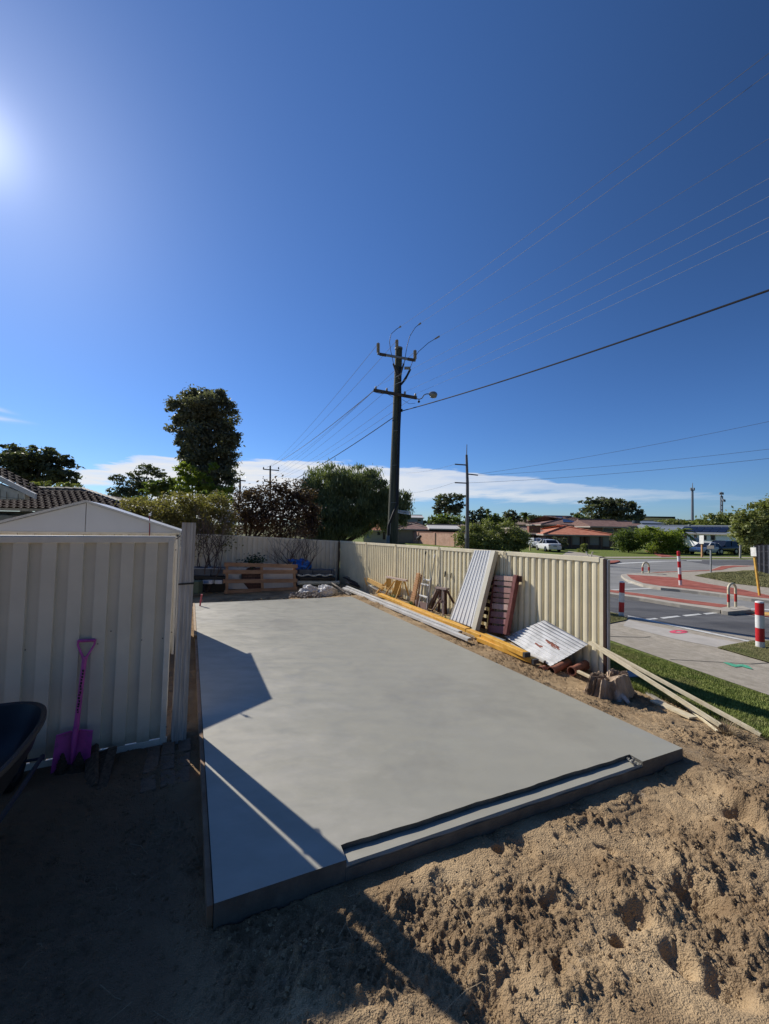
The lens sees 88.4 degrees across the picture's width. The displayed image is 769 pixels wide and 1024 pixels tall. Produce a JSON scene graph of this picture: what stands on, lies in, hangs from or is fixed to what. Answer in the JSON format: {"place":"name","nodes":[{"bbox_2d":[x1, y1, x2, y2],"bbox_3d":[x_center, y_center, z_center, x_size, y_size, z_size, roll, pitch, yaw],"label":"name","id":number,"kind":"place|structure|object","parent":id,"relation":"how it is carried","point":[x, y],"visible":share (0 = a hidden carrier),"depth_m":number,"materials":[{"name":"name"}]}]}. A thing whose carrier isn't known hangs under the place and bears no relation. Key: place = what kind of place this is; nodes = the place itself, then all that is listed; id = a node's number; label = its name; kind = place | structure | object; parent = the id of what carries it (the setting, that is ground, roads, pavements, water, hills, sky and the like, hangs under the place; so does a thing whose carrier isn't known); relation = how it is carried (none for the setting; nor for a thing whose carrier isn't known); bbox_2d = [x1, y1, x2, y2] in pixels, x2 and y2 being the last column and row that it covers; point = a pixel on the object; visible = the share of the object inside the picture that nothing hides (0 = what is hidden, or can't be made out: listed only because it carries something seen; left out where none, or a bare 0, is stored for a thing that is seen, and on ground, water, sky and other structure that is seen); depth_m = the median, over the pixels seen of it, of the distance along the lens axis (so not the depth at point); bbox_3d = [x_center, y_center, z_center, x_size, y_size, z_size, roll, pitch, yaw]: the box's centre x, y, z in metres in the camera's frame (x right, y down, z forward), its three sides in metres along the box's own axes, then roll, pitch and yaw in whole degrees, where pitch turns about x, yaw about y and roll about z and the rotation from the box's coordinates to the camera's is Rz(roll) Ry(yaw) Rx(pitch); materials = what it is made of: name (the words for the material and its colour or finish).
{"place":"outdoors","nodes":[
{"label":"outdoors","id":0,"kind":"place"},
{"bbox_2d":[364,523,386,542],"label":"bush","id":1,"kind":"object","parent":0,"point":[377,536],"depth_m":60.38,"materials":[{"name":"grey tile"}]},
{"bbox_2d":[0,582,768,1023],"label":"sandy ground","id":2,"kind":"structure","parent":0,"point":[664,990],"depth_m":2.18,"materials":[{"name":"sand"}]},
{"bbox_2d":[0,701,46,822],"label":"wheelbarrow","id":3,"kind":"object","parent":2,"relation":"on","point":[22,723],"visible":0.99,"depth_m":2.80,"materials":[{"name":"metal"}]},
{"bbox_2d":[54,752,84,775],"bbox_3d":[-2.651,2.126,3.343,0.308,0.202,0.135,2,-2,-16],"label":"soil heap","id":4,"kind":"object","parent":2,"relation":"on","point":[63,767],"visible":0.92,"depth_m":3.32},
{"bbox_2d":[50,639,95,773],"bbox_3d":[-2.683,1.685,3.440,0.278,1.109,0.161,2,-2,-26],"label":"shovel","id":5,"kind":"object","parent":2,"relation":"on","point":[71,744],"visible":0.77,"depth_m":3.42,"materials":[{"name":"purple paint"}]},
{"bbox_2d":[0,535,175,770],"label":"screen fence","id":6,"kind":"object","parent":2,"relation":"on","point":[60,595],"visible":0.94,"depth_m":3.58,"materials":[{"name":"beige metal"}]},
{"bbox_2d":[0,500,181,653],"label":"garden shed","id":7,"kind":"structure","parent":2,"relation":"on","point":[86,518],"depth_m":5.98,"materials":[{"name":"beige metal"}]},
{"bbox_2d":[0,466,196,519],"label":"brick house","id":8,"kind":"structure","parent":2,"relation":"on","point":[17,498],"depth_m":16.86,"materials":[{"name":"grey tile"}]},
{"bbox_2d":[84,743,116,789],"bbox_3d":[-2.431,2.155,3.330,0.239,0.185,0.517,2,-2,-26],"label":"timber offcut","id":9,"kind":"object","parent":2,"relation":"on","point":[98,767],"visible":0.78,"depth_m":3.33,"materials":[{"name":"wood"}]},
{"bbox_2d":[140,775,155,793],"bbox_3d":[-1.920,2.230,3.210,0.110,0.070,0.225,2,-2,-29],"label":"paving brick","id":10,"kind":"object","parent":2,"relation":"on","point":[148,783],"visible":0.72,"depth_m":3.19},
{"bbox_2d":[142,757,158,773],"bbox_3d":[-2.023,2.221,3.423,0.112,0.073,0.225,2,-2,-26],"label":"paving brick","id":11,"kind":"object","parent":2,"relation":"on","point":[150,763],"visible":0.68,"depth_m":3.42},
{"bbox_2d":[160,770,174,788],"bbox_3d":[-1.794,2.229,3.273,0.112,0.074,0.225,2,-2,-29],"label":"paving brick","id":12,"kind":"object","parent":2,"relation":"on","point":[164,779],"visible":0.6,"depth_m":3.25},
{"bbox_2d":[171,522,195,743],"bbox_3d":[-2.011,1.175,3.916,0.194,2.142,0.170,2,-2,-26],"label":"post bundle","id":13,"kind":"object","parent":2,"relation":"on","point":[183,642],"visible":0.85,"depth_m":3.87,"materials":[{"name":"metal"}]},
{"bbox_2d":[195,638,212,927],"bbox_3d":[-2.105,2.206,4.489,0.030,0.140,5.355,2,-2,-26],"label":"formwork board","id":14,"kind":"object","parent":2,"relation":"on","point":[207,883],"visible":1,"depth_m":2.71,"materials":[{"name":"wood"}]},
{"bbox_2d":[176,506,243,592],"bbox_3d":[-6.077,1.206,13.594,2.572,3.146,2.039,1,-2,0],"label":"bare shrub","id":15,"kind":"object","parent":2,"relation":"on","point":[205,588],"visible":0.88,"depth_m":13.46,"materials":[{"name":"plant"}]},
{"bbox_2d":[228,567,247,588],"bbox_3d":[-5.153,2.335,13.950,0.681,0.778,0.050,2,-2,-26],"label":"insulation board","id":16,"kind":"object","parent":2,"relation":"on","point":[236,585],"visible":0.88,"depth_m":13.89,"materials":[{"name":"white plastic"}]},
{"bbox_2d":[241,568,260,588],"bbox_3d":[-4.780,2.396,14.271,0.742,0.777,0.100,2,-2,-26],"label":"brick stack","id":17,"kind":"object","parent":2,"relation":"on","point":[251,585],"visible":0.5,"depth_m":14.22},
{"bbox_2d":[223,562,297,593],"bbox_3d":[-4.334,2.296,13.926,2.537,1.113,0.115,2,-2,-26],"label":"timber pallet","id":18,"kind":"object","parent":2,"relation":"on","point":[226,572],"visible":0.96,"depth_m":13.85,"materials":[{"name":"brown wood"}]},
{"bbox_2d":[263,567,292,587],"bbox_3d":[-3.899,2.431,14.562,1.178,0.850,0.050,2,-2,-26],"label":"insulation board","id":19,"kind":"object","parent":2,"relation":"on","point":[276,576],"visible":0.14,"depth_m":14.52,"materials":[{"name":"white plastic"}]},
{"bbox_2d":[265,528,322,585],"bbox_3d":[-3.696,1.701,15.456,2.521,2.386,2.066,0,-3,35],"label":"bare shrub","id":20,"kind":"object","parent":2,"relation":"on","point":[300,547],"visible":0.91,"depth_m":15.31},
{"bbox_2d":[289,591,320,598],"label":"spoil clods","id":21,"kind":"object","parent":2,"relation":"on","point":[304,595],"visible":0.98,"depth_m":11.57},
{"bbox_2d":[296,574,334,580],"bbox_3d":[-2.656,2.477,15.106,1.507,0.308,0.563,2,-2,-26],"label":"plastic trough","id":22,"kind":"object","parent":2,"relation":"on","point":[310,577],"visible":0.99,"depth_m":14.90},
{"bbox_2d":[318,584,337,596],"bbox_3d":[-1.971,2.665,13.462,0.762,0.389,0.575,1,-2,0],"label":"plastic sack","id":23,"kind":"object","parent":2,"relation":"on","point":[325,590],"visible":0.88,"depth_m":13.29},
{"bbox_2d":[381,576,408,598],"bbox_3d":[0.193,2.265,12.079,0.372,0.652,2.047,2,-2,-26],"label":"sawhorse","id":24,"kind":"object","parent":2,"relation":"on","point":[396,589],"visible":0.87,"depth_m":11.73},
{"bbox_2d":[345,586,461,632],"bbox_3d":[0.080,2.471,10.744,0.094,0.132,6.661,2,-2,-25],"label":"steel rail","id":25,"kind":"object","parent":2,"relation":"on","point":[411,612],"visible":0.89,"depth_m":9.65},
{"bbox_2d":[343,587,471,640],"bbox_3d":[0.086,2.466,10.382,0.094,0.137,6.920,2,-2,-25],"label":"steel rail","id":26,"kind":"object","parent":2,"relation":"on","point":[449,631],"visible":1,"depth_m":8.88,"materials":[{"name":"metal"}]},
{"bbox_2d":[410,573,421,606],"bbox_3d":[0.860,2.204,10.499,0.301,1.078,1.122,1,-2,-7],"label":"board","id":27,"kind":"object","parent":2,"relation":"on","point":[414,592],"visible":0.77,"depth_m":10.80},
{"bbox_2d":[415,551,435,609],"bbox_3d":[1.071,1.800,10.470,0.276,1.489,0.683,2,-2,-25],"label":"stepladder","id":28,"kind":"object","parent":2,"relation":"on","point":[423,605],"visible":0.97,"depth_m":10.33,"materials":[{"name":"metal"}]},
{"bbox_2d":[385,599,476,638],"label":"timber beam","id":29,"kind":"structure","parent":2,"relation":"on","point":[468,634],"depth_m":9.12,"materials":[{"name":"yellow wood"}]},
{"bbox_2d":[378,593,470,631],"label":"timber beam","id":30,"kind":"structure","parent":29,"relation":"on","point":[461,627],"depth_m":9.43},
{"bbox_2d":[402,604,482,637],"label":"timber beam","id":31,"kind":"structure","parent":29,"relation":"on","point":[475,633],"depth_m":8.59,"materials":[{"name":"yellow wood"}]},
{"bbox_2d":[195,597,682,930],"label":"concrete slab","id":32,"kind":"structure","parent":2,"relation":"on","point":[346,739],"depth_m":3.61,"materials":[{"name":"concrete"}]},
{"bbox_2d":[428,587,454,615],"bbox_3d":[1.331,2.190,9.926,0.276,0.738,1.208,2,-2,-23],"label":"sawhorse","id":33,"kind":"object","parent":2,"relation":"on","point":[444,591],"visible":0.89,"depth_m":9.65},
{"bbox_2d":[449,550,490,626],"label":"roofing sheets","id":34,"kind":"object","parent":2,"relation":"on","point":[465,607],"visible":0.93,"depth_m":8.55,"materials":[{"name":"white metal"}]},
{"bbox_2d":[472,550,498,631],"bbox_3d":[2.064,1.613,8.145,0.557,1.642,0.169,2,-2,-16],"label":"ridge channel","id":35,"kind":"object","parent":2,"relation":"on","point":[480,609],"visible":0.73,"depth_m":8.09,"materials":[{"name":"metal"}]},
{"bbox_2d":[480,575,521,634],"bbox_3d":[2.272,1.847,8.041,0.276,1.254,1.236,2,-2,-22],"label":"slatted rack","id":36,"kind":"object","parent":2,"relation":"on","point":[510,601],"visible":0.91,"depth_m":7.82,"materials":[{"name":"paint"}]},
{"bbox_2d":[477,637,538,664],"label":"timber beam","id":37,"kind":"structure","parent":2,"relation":"on","point":[532,660],"depth_m":6.73,"materials":[{"name":"yellow wood"}]},
{"bbox_2d":[481,633,529,657],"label":"timber beam","id":38,"kind":"structure","parent":37,"relation":"on","point":[508,646],"depth_m":6.80,"materials":[{"name":"yellow wood"}]},
{"bbox_2d":[505,620,587,665],"bbox_3d":[2.602,2.178,6.901,0.514,0.572,1.734,2,-2,-28],"label":"corrugated sheet","id":39,"kind":"object","parent":2,"relation":"on","point":[550,643],"visible":0.98,"depth_m":6.76,"materials":[{"name":"metal"}]},
{"bbox_2d":[547,659,571,673],"bbox_3d":[2.752,2.432,6.202,0.591,0.135,0.136,3,-3,-41],"label":"clay pipe","id":40,"kind":"object","parent":2,"relation":"on","point":[560,666],"visible":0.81,"depth_m":6.14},
{"bbox_2d":[567,660,588,675],"bbox_3d":[3.100,2.430,6.232,0.712,0.135,0.136,3,-3,-41],"label":"clay pipe","id":41,"kind":"object","parent":2,"relation":"on","point":[580,666],"visible":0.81,"depth_m":6.10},
{"bbox_2d":[583,669,636,703],"bbox_3d":[3.009,2.331,5.355,0.678,0.337,0.749,0,-3,35],"label":"tree stump","id":42,"kind":"object","parent":2,"relation":"on","point":[614,685],"visible":0.97,"depth_m":5.18,"materials":[{"name":"brown wood"}]},
{"bbox_2d":[588,641,721,726],"bbox_3d":[3.539,2.247,5.378,0.075,0.485,1.789,2,-2,-21],"label":"steel batten","id":43,"kind":"object","parent":2,"relation":"on","point":[665,690],"visible":1,"depth_m":5.17,"materials":[{"name":"metal"}]},
{"bbox_2d":[650,699,696,718],"bbox_3d":[3.601,2.461,4.947,0.120,0.043,0.534,2,-2,-12],"label":"timber board","id":44,"kind":"object","parent":2,"relation":"on","point":[673,709],"visible":1,"depth_m":4.90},
{"bbox_2d":[590,641,761,736],"bbox_3d":[3.714,2.258,5.308,0.070,0.506,2.060,2,-2,-27],"label":"steel batten","id":45,"kind":"object","parent":2,"relation":"on","point":[694,698],"visible":1,"depth_m":5.02,"materials":[{"name":"metal"}]},
{"bbox_2d":[630,677,768,738],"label":"verge grass","id":46,"kind":"structure","parent":2,"relation":"on","point":[642,688],"depth_m":5.12,"materials":[{"name":"plant"}]},
{"bbox_2d":[705,716,756,738],"bbox_3d":[3.860,2.429,4.479,0.563,0.159,0.547,1,-2,0],"label":"dry weed","id":47,"kind":"object","parent":2,"relation":"on","point":[729,729],"visible":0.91,"depth_m":4.49,"materials":[{"name":"plant"}]},
{"bbox_2d":[0,0,768,525],"label":"sky","id":48,"kind":"structure","parent":0,"point":[248,199],"materials":[{"name":"blue"}]},
{"bbox_2d":[19,675,767,1023],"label":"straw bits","id":49,"kind":"object","parent":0,"point":[351,895],"visible":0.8,"depth_m":2.13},
{"bbox_2d":[232,525,766,694],"bbox_3d":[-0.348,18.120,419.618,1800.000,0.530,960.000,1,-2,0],"label":"ground","id":50,"kind":"structure","parent":0,"point":[362,535],"depth_m":101.39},
{"bbox_2d":[0,443,84,511],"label":"spreading dark tree","id":51,"kind":"object","parent":50,"relation":"on","point":[29,464],"visible":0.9,"depth_m":41.45,"materials":[{"name":"green plant"}]},
{"bbox_2d":[28,480,84,511],"bbox_3d":[-30.212,0.154,36.111,6.108,6.243,2.405,1,-2,0],"label":"bushy tree","id":52,"kind":"object","parent":50,"relation":"on","point":[47,484],"visible":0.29,"depth_m":35.89,"materials":[{"name":"green plant"}]},
{"bbox_2d":[105,463,169,499],"bbox_3d":[-22.514,-0.546,36.003,5.804,7.912,3.010,1,-2,0],"label":"open crown tree","id":53,"kind":"object","parent":50,"relation":"on","point":[125,491],"visible":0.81,"depth_m":35.79,"materials":[{"name":"green plant"}]},
{"bbox_2d":[132,477,186,501],"bbox_3d":[-14.161,0.425,24.926,3.352,5.401,1.599,1,-2,0],"label":"bushy tree","id":54,"kind":"object","parent":50,"relation":"on","point":[154,486],"visible":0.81,"depth_m":24.77,"materials":[{"name":"green plant"}]},
{"bbox_2d":[117,489,244,556],"bbox_3d":[-7.872,1.037,15.128,5.261,3.923,2.902,1,-2,0],"label":"hedge","id":55,"kind":"object","parent":50,"relation":"on","point":[165,511],"visible":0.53,"depth_m":14.91,"materials":[{"name":"green plant"}]},
{"bbox_2d":[169,460,234,501],"bbox_3d":[-12.685,-0.108,27.152,4.358,6.810,2.790,2,-2,-22],"label":"leafy tree","id":56,"kind":"object","parent":50,"relation":"on","point":[187,478],"visible":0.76,"depth_m":26.83,"materials":[{"name":"green plant"}]},
{"bbox_2d":[163,384,245,515],"bbox_3d":[-13.741,-3.165,30.229,5.647,13.039,5.062,-1,-3,39],"label":"tall gum tree","id":57,"kind":"object","parent":50,"relation":"on","point":[199,416],"visible":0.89,"depth_m":29.59,"materials":[{"name":"green plant"}]},
{"bbox_2d":[180,534,339,580],"bbox_3d":[-7.406,1.828,14.281,12.185,2.109,0.070,2,-2,-26],"label":"back fence","id":58,"kind":"object","parent":50,"relation":"on","point":[327,556],"visible":0.23,"depth_m":15.68,"materials":[{"name":"beige metal"}]},
{"bbox_2d":[218,475,325,539],"bbox_3d":[-5.111,0.672,18.271,4.886,4.969,3.205,1,-2,0],"label":"purple shrub","id":59,"kind":"object","parent":50,"relation":"on","point":[268,512],"visible":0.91,"depth_m":17.93,"materials":[{"name":"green plant"}]},
{"bbox_2d":[346,536,752,559],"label":"verge","id":60,"kind":"structure","parent":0,"point":[610,552],"depth_m":47.76,"materials":[{"name":"green plant"}]},
{"bbox_2d":[398,522,429,542],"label":"house","id":61,"kind":"structure","parent":60,"relation":"on","point":[405,535],"depth_m":66.42,"materials":[{"name":"tile"}]},
{"bbox_2d":[413,531,464,546],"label":"brick wall","id":62,"kind":"structure","parent":60,"relation":"on","point":[439,538],"depth_m":60.15,"materials":[{"name":"brick"}]},
{"bbox_2d":[426,524,461,531],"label":"carport","id":63,"kind":"object","parent":60,"relation":"on","point":[443,527],"visible":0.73,"depth_m":65.02,"materials":[{"name":"white metal"}]},
{"bbox_2d":[425,512,465,525],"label":"broad tree","id":64,"kind":"object","parent":60,"relation":"on","point":[444,518],"visible":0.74,"depth_m":73.42,"materials":[{"name":"green plant"}]},
{"bbox_2d":[432,493,465,515],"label":"gum tree","id":65,"kind":"object","parent":60,"relation":"on","point":[443,502],"visible":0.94,"depth_m":81.53,"materials":[{"name":"green plant"}]},
{"bbox_2d":[455,447,477,548],"bbox_3d":[7.846,-1.169,38.043,2.247,10.750,0.438,1,-2,0],"label":"utility pole","id":66,"kind":"object","parent":60,"relation":"on","point":[467,509],"visible":0.88,"depth_m":37.94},
{"bbox_2d":[463,506,486,524],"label":"broad tree","id":67,"kind":"object","parent":60,"relation":"on","point":[480,513],"visible":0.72,"depth_m":77.69,"materials":[{"name":"green plant"}]},
{"bbox_2d":[451,518,532,551],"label":"round bush","id":68,"kind":"object","parent":60,"relation":"on","point":[481,537],"visible":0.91,"depth_m":42.18,"materials":[{"name":"green plant"}]},
{"bbox_2d":[480,508,514,530],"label":"broad tree","id":69,"kind":"object","parent":60,"relation":"on","point":[494,519],"visible":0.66,"depth_m":75.51,"materials":[{"name":"green plant"}]},
{"bbox_2d":[536,539,561,551],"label":"parked car","id":70,"kind":"object","parent":60,"relation":"on","point":[546,545],"visible":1,"depth_m":48.06,"materials":[{"name":"white paint"}]},
{"bbox_2d":[525,515,578,528],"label":"house","id":71,"kind":"structure","parent":60,"relation":"on","point":[544,521],"depth_m":78.62,"materials":[{"name":"tile"}]},
{"bbox_2d":[571,519,627,546],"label":"house","id":72,"kind":"structure","parent":60,"relation":"on","point":[607,525],"depth_m":69.52,"materials":[{"name":"tile"}]},
{"bbox_2d":[569,496,646,520],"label":"broad tree","id":73,"kind":"object","parent":60,"relation":"on","point":[615,509],"visible":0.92,"depth_m":96.68,"materials":[{"name":"green plant"}]},
{"bbox_2d":[610,526,646,551],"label":"garden bush","id":74,"kind":"object","parent":60,"relation":"on","point":[623,539],"visible":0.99,"depth_m":49.52,"materials":[{"name":"green plant"}]},
{"bbox_2d":[630,525,688,553],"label":"garden bush","id":75,"kind":"object","parent":60,"relation":"on","point":[667,541],"visible":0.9,"depth_m":49.03,"materials":[{"name":"green plant"}]},
{"bbox_2d":[689,542,720,554],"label":"parked car","id":76,"kind":"object","parent":60,"relation":"on","point":[697,548],"visible":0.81,"depth_m":48.44,"materials":[{"name":"blue paint"}]},
{"bbox_2d":[690,511,733,524],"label":"broad tree","id":77,"kind":"object","parent":60,"relation":"on","point":[721,518],"visible":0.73,"depth_m":104.43,"materials":[{"name":"green plant"}]},
{"bbox_2d":[712,540,738,554],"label":"parked car","id":78,"kind":"object","parent":60,"relation":"on","point":[729,546],"visible":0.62,"depth_m":49.54,"materials":[{"name":"black paint"}]},
{"bbox_2d":[339,565,768,728],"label":"lawn","id":79,"kind":"structure","parent":0,"point":[615,643],"depth_m":7.22,"materials":[{"name":"green plant"}]},
{"bbox_2d":[292,458,415,540],"bbox_3d":[-1.947,0.247,24.246,7.865,7.032,4.488,1,-2,0],"label":"weeping tree","id":80,"kind":"object","parent":79,"relation":"on","point":[355,504],"visible":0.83,"depth_m":23.29,"materials":[{"name":"green plant"}]},
{"bbox_2d":[373,322,439,543],"bbox_3d":[0.930,-2.796,18.235,2.990,12.287,1.053,1,-2,13],"label":"utility pole","id":81,"kind":"object","parent":79,"relation":"on","point":[393,507],"visible":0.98,"depth_m":18.40,"materials":[{"name":"brown wood"}]},
{"bbox_2d":[402,289,768,410],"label":"service cable","id":82,"kind":"object","parent":81,"relation":"attached to","point":[728,304],"visible":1,"depth_m":9.44,"materials":[{"name":"rubber"}]},
{"bbox_2d":[403,53,768,324],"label":"power line","id":83,"kind":"object","parent":81,"relation":"attached to","point":[611,172],"visible":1,"depth_m":8.81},
{"bbox_2d":[339,541,609,673],"bbox_3d":[0.749,1.871,11.485,0.090,2.191,12.130,2,-2,-26],"label":"side fence","id":84,"kind":"object","parent":79,"relation":"on","point":[569,594],"visible":0.68,"depth_m":7.49,"materials":[{"name":"beige metal"}]},
{"bbox_2d":[536,524,611,548],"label":"house","id":85,"kind":"structure","parent":0,"point":[576,537],"depth_m":57.38,"materials":[{"name":"tile"}]},
{"bbox_2d":[608,559,768,632],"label":"road","id":86,"kind":"structure","parent":0,"point":[617,571],"depth_m":25.46,"materials":[{"name":"asphalt"}]},
{"bbox_2d":[610,589,726,612],"bbox_3d":[8.416,3.432,17.683,2.553,0.140,10.644,2,-3,-33],"label":"median strip","id":87,"kind":"object","parent":86,"relation":"on","point":[678,604],"visible":0.43,"depth_m":14.34,"materials":[{"name":"concrete"}]},
{"bbox_2d":[610,590,726,606],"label":"red median paving","id":88,"kind":"structure","parent":87,"relation":"on","point":[682,600],"depth_m":14.79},
{"bbox_2d":[610,597,768,638],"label":"lane","id":89,"kind":"structure","parent":86,"relation":"on","point":[740,624],"depth_m":12.41,"materials":[{"name":"asphalt"}]},
{"bbox_2d":[621,565,768,603],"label":"traffic island","id":90,"kind":"structure","parent":86,"relation":"on","point":[626,577],"depth_m":17.85,"materials":[{"name":"concrete"}]},
{"bbox_2d":[627,574,768,597],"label":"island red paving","id":91,"kind":"structure","parent":90,"relation":"on","point":[667,581],"depth_m":19.11,"materials":[{"name":"brick"}]},
{"bbox_2d":[750,547,760,595],"bbox_3d":[15.212,2.470,16.255,0.610,2.046,0.273,3,-3,-35],"label":"street sign","id":92,"kind":"object","parent":91,"relation":"on","point":[753,550],"visible":0.93,"depth_m":16.30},
{"bbox_2d":[721,606,750,614],"bbox_3d":[11.858,3.366,13.380,1.750,0.200,0.575,2,-2,-21],"label":"median pad","id":93,"kind":"object","parent":86,"relation":"on","point":[733,610],"visible":0.77,"depth_m":13.12,"materials":[{"name":"concrete"}]},
{"bbox_2d":[725,493,768,547],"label":"broad tree","id":94,"kind":"object","parent":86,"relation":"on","point":[744,529],"visible":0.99,"depth_m":35.60,"materials":[{"name":"green plant"}]},
{"bbox_2d":[610,617,768,694],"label":"footpath","id":95,"kind":"structure","parent":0,"point":[755,677],"depth_m":8.49,"materials":[{"name":"concrete"}]},
{"bbox_2d":[610,612,626,622],"bbox_3d":[6.558,3.144,11.740,1.230,0.070,3.069,0,-2,27],"label":"verge patch","id":96,"kind":"object","parent":95,"relation":"on","point":[615,618],"visible":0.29,"depth_m":11.78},
{"bbox_2d":[618,581,624,615],"bbox_3d":[7.377,2.702,12.300,0.181,1.090,0.150,1,-2,0],"label":"bollard","id":97,"kind":"object","parent":96,"relation":"on","point":[621,596],"visible":0.94,"depth_m":12.25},
{"bbox_2d":[623,620,737,646],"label":"crossing ramp","id":98,"kind":"structure","parent":95,"relation":"on","point":[698,639],"depth_m":10.11,"materials":[{"name":"concrete"}]},
{"bbox_2d":[719,640,768,661],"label":"verge patch","id":99,"kind":"object","parent":95,"relation":"on","point":[749,649],"visible":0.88,"depth_m":8.94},
{"bbox_2d":[718,640,768,659],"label":"patch grass","id":100,"kind":"structure","parent":99,"relation":"on","point":[743,647],"depth_m":8.91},
{"bbox_2d":[755,601,764,647],"bbox_3d":[8.731,2.614,9.199,0.163,1.086,0.163,1,-2,0],"label":"bollard","id":101,"kind":"object","parent":99,"relation":"on","point":[759,624],"visible":0.98,"depth_m":9.14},
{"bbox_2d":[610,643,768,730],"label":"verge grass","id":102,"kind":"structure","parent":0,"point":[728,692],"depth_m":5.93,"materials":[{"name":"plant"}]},
{"bbox_2d":[657,525,753,546],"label":"house","id":103,"kind":"structure","parent":0,"point":[710,533],"depth_m":64.53,"materials":[{"name":"grey metal"}]},
{"bbox_2d":[646,566,768,594],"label":"island path","id":104,"kind":"structure","parent":0,"point":[693,577],"depth_m":22.39,"materials":[{"name":"concrete"}]},
{"bbox_2d":[695,570,768,587],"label":"island turf","id":105,"kind":"structure","parent":104,"relation":"on","point":[740,576],"depth_m":22.71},
{"bbox_2d":[754,544,768,573],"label":"paling fence","id":106,"kind":"object","parent":105,"relation":"on","point":[762,558],"visible":0.58,"depth_m":25.73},
{"bbox_2d":[682,560,753,564],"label":"side road","id":107,"kind":"structure","parent":0,"point":[732,562],"depth_m":36.08,"materials":[{"name":"asphalt"}]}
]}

